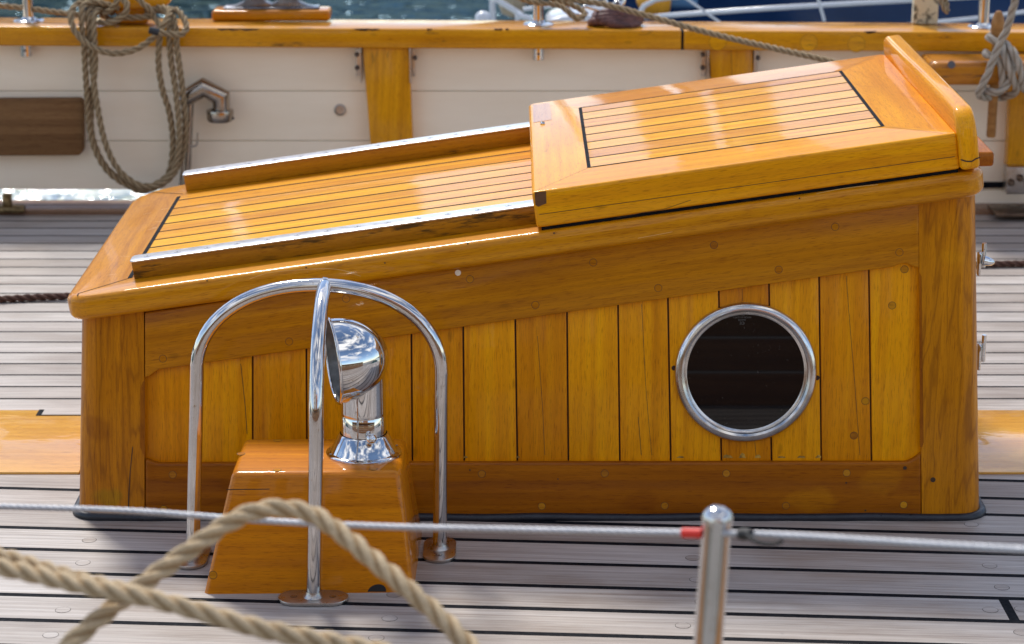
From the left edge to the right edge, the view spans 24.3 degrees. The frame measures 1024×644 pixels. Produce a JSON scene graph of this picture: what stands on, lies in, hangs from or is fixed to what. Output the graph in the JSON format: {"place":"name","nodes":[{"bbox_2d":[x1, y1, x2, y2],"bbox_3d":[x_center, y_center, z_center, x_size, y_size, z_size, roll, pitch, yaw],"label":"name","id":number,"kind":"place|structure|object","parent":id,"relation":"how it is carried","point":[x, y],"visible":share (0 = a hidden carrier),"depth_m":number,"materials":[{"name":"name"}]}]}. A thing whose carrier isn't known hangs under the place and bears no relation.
{"place":"outdoors","nodes":[
{"label":"outdoors","id":0,"kind":"place"},
{"bbox_2d":[0,558,389,643],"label":"mooring rope","id":1,"kind":"object","parent":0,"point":[204,612],"visible":1,"depth_m":2.92,"materials":[{"name":"beige fabric"}]},
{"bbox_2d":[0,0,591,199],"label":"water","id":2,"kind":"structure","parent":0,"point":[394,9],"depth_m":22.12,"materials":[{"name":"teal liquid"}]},
{"bbox_2d":[475,11,490,19],"bbox_3d":[-0.129,-0.565,10.859,0.075,1.712,0.075,0,16,0],"label":"mooring buoy","id":3,"kind":"object","parent":2,"relation":"on","point":[482,15],"visible":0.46,"depth_m":10.61,"materials":[{"name":"white plastic"}]},
{"bbox_2d":[489,0,703,21],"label":"white dinghy","id":4,"kind":"object","parent":2,"relation":"on","point":[516,9],"visible":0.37,"depth_m":11.22,"materials":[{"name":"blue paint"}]},
{"bbox_2d":[592,0,1023,23],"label":"navy boat","id":5,"kind":"object","parent":2,"relation":"on","point":[883,11],"visible":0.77,"depth_m":11.65,"materials":[{"name":"paint"}]},
{"bbox_2d":[0,215,1023,643],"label":"deck","id":6,"kind":"structure","parent":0,"point":[546,589],"depth_m":5.31,"materials":[{"name":"grey wood"}]},
{"bbox_2d":[36,409,80,415],"bbox_3d":[-1.082,0.244,6.370,0.374,0.006,0.052,0,16,0],"label":"deck margin","id":7,"kind":"object","parent":6,"relation":"on","point":[58,412],"visible":0.36,"depth_m":6.37,"materials":[{"name":"white wood"}]},
{"bbox_2d":[205,439,421,593],"bbox_3d":[-0.438,0.413,5.315,0.460,0.260,0.381,0,16,0],"label":"ventilator box","id":8,"kind":"object","parent":6,"relation":"on","point":[252,558],"visible":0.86,"depth_m":5.16,"materials":[{"name":"brown wood"}]},
{"bbox_2d":[325,316,401,464],"bbox_3d":[-0.331,0.141,5.219,0.174,0.315,0.196,0,16,0],"label":"cowl ventilator","id":9,"kind":"object","parent":8,"relation":"on","point":[356,356],"visible":0.95,"depth_m":5.20,"materials":[{"name":"silver metal"}]},
{"bbox_2d":[179,277,455,605],"bbox_3d":[-0.442,0.243,5.201,0.630,0.648,0.398,0,16,0],"label":"hoop guard","id":10,"kind":"object","parent":6,"relation":"on","point":[439,546],"visible":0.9,"depth_m":5.22,"materials":[{"name":"silver metal"}]},
{"bbox_2d":[0,18,1023,216],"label":"bulwark","id":11,"kind":"object","parent":6,"relation":"on","point":[297,87],"visible":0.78,"depth_m":8.58,"materials":[{"name":"white"}]},
{"bbox_2d":[13,0,43,56],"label":"rail stanchion","id":12,"kind":"object","parent":11,"relation":"on","point":[28,17],"visible":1,"depth_m":8.54,"materials":[{"name":"silver metal"}]},
{"bbox_2d":[0,97,84,155],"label":"weathered board","id":13,"kind":"object","parent":11,"relation":"attached to","point":[35,126],"visible":0.98,"depth_m":8.57,"materials":[{"name":"brown wood"}]},
{"bbox_2d":[0,3,91,18],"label":"taut rope","id":14,"kind":"object","parent":11,"relation":"on","point":[35,9],"visible":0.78,"depth_m":8.55,"materials":[{"name":"beige fabric"}]},
{"bbox_2d":[68,0,189,193],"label":"rope coil","id":15,"kind":"object","parent":11,"relation":"hanging from","point":[102,9],"visible":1,"depth_m":8.45,"materials":[{"name":"grey fabric"}]},
{"bbox_2d":[105,0,171,23],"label":"wooden cleat","id":16,"kind":"object","parent":11,"relation":"on","point":[136,7],"visible":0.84,"depth_m":8.48,"materials":[{"name":"orange wood"}]},
{"bbox_2d":[212,0,331,20],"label":"mooring cleat","id":17,"kind":"object","parent":11,"relation":"on","point":[267,10],"visible":1,"depth_m":8.60,"materials":[{"name":"wood"}]},
{"bbox_2d":[523,0,553,60],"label":"rail stanchion","id":18,"kind":"object","parent":11,"relation":"on","point":[538,20],"visible":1,"depth_m":8.53,"materials":[{"name":"silver metal"}]},
{"bbox_2d":[519,0,586,21],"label":"spliced rope","id":19,"kind":"object","parent":11,"relation":"on","point":[561,4],"visible":1,"depth_m":8.49,"materials":[{"name":"beige fabric"}]},
{"bbox_2d":[567,5,600,15],"bbox_3d":[0.265,-1.114,8.520,0.144,0.043,0.012,0,16,0],"label":"snap hook","id":20,"kind":"object","parent":19,"relation":"attached to","point":[590,8],"visible":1,"depth_m":8.51,"materials":[{"name":"silver metal"}]},
{"bbox_2d":[587,7,643,28],"bbox_3d":[0.372,-1.093,8.546,0.205,0.074,0.147,0,16,0],"label":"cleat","id":21,"kind":"object","parent":11,"relation":"on","point":[609,18],"visible":0.9,"depth_m":8.49,"materials":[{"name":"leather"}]},
{"bbox_2d":[603,0,625,8],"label":"shackle","id":22,"kind":"object","parent":21,"relation":"on","point":[622,2],"visible":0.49,"depth_m":8.53,"materials":[{"name":"silver metal"}]},
{"bbox_2d":[562,0,837,61],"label":"slanting rope","id":23,"kind":"object","parent":11,"relation":"on","point":[724,36],"visible":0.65,"depth_m":8.21,"materials":[{"name":"beige fabric"}]},
{"bbox_2d":[921,54,1023,84],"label":"pin rail","id":24,"kind":"object","parent":11,"relation":"attached to","point":[959,69],"visible":0.45,"depth_m":8.28,"materials":[{"name":"brown wood"}]},
{"bbox_2d":[986,10,1004,137],"bbox_3d":[1.685,-0.864,8.308,0.048,0.451,0.058,0,16,0],"label":"belaying pin","id":25,"kind":"object","parent":24,"relation":"attached to","point":[997,23],"visible":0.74,"depth_m":8.32,"materials":[{"name":"brown wood"}]},
{"bbox_2d":[975,0,1023,100],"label":"belayed rope","id":26,"kind":"object","parent":25,"relation":"attached to","point":[1011,63],"visible":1,"depth_m":8.21,"materials":[{"name":"grey fabric"}]},
{"bbox_2d":[968,0,990,53],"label":"rail stanchion","id":27,"kind":"object","parent":11,"relation":"on","point":[983,15],"visible":0.58,"depth_m":8.54,"materials":[{"name":"silver metal"}]},
{"bbox_2d":[0,410,1023,474],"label":"deck beam","id":28,"kind":"structure","parent":6,"relation":"on","point":[31,442],"depth_m":6.13,"materials":[{"name":"brown wood"}]},
{"bbox_2d":[0,200,1023,214],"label":"waterway","id":29,"kind":"object","parent":6,"relation":"on","point":[76,207],"depth_m":8.65,"materials":[{"name":"white paint"}]},
{"bbox_2d":[179,77,233,184],"bbox_3d":[-1.107,-0.632,8.584,0.228,0.504,0.098,0,16,0],"label":"gooseneck pipe","id":30,"kind":"object","parent":29,"relation":"on","point":[220,110],"visible":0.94,"depth_m":8.51,"materials":[{"name":"metal"}]},
{"bbox_2d":[0,260,1023,302],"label":"deck rope","id":31,"kind":"object","parent":6,"relation":"on","point":[65,295],"visible":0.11,"depth_m":7.47,"materials":[{"name":"fabric"}]},
{"bbox_2d":[67,35,994,520],"bbox_3d":[0.073,-0.158,6.029,2.234,0.985,1.175,0,16,0],"label":"deckhouse","id":32,"kind":"object","parent":6,"relation":"on","point":[747,297],"visible":0.93,"depth_m":5.57,"materials":[{"name":"brown wood"}]},
{"bbox_3d":[0.000,0.811,3.173,6.600,0.645,0.200,0,16,0],"label":"near bulwark","id":33,"kind":"object","parent":6,"relation":"on","visible":0},
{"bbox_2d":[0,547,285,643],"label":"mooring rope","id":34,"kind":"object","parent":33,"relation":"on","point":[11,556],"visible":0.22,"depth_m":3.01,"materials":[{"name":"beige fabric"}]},
{"bbox_2d":[59,498,478,643],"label":"mooring rope","id":35,"kind":"object","parent":33,"relation":"on","point":[215,531],"visible":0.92,"depth_m":3.02,"materials":[{"name":"beige fabric"}]},
{"bbox_2d":[693,505,732,643],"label":"lifeline stanchion","id":36,"kind":"object","parent":33,"relation":"on","point":[714,556],"visible":1,"depth_m":3.05,"materials":[{"name":"silver metal"}]},
{"bbox_2d":[0,503,1023,553],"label":"lifeline","id":37,"kind":"object","parent":36,"relation":"attached to","point":[745,534],"visible":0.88,"depth_m":3.13,"materials":[{"name":"silver metal"}]},
{"bbox_2d":[911,0,938,23],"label":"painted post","id":38,"kind":"object","parent":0,"point":[924,11],"visible":1,"depth_m":8.62,"materials":[{"name":"beige paint"}]},
{"bbox_2d":[939,0,949,13],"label":"rope end","id":39,"kind":"object","parent":38,"relation":"hanging from","point":[944,4],"visible":1,"depth_m":8.49,"materials":[{"name":"beige fabric"}]}
]}

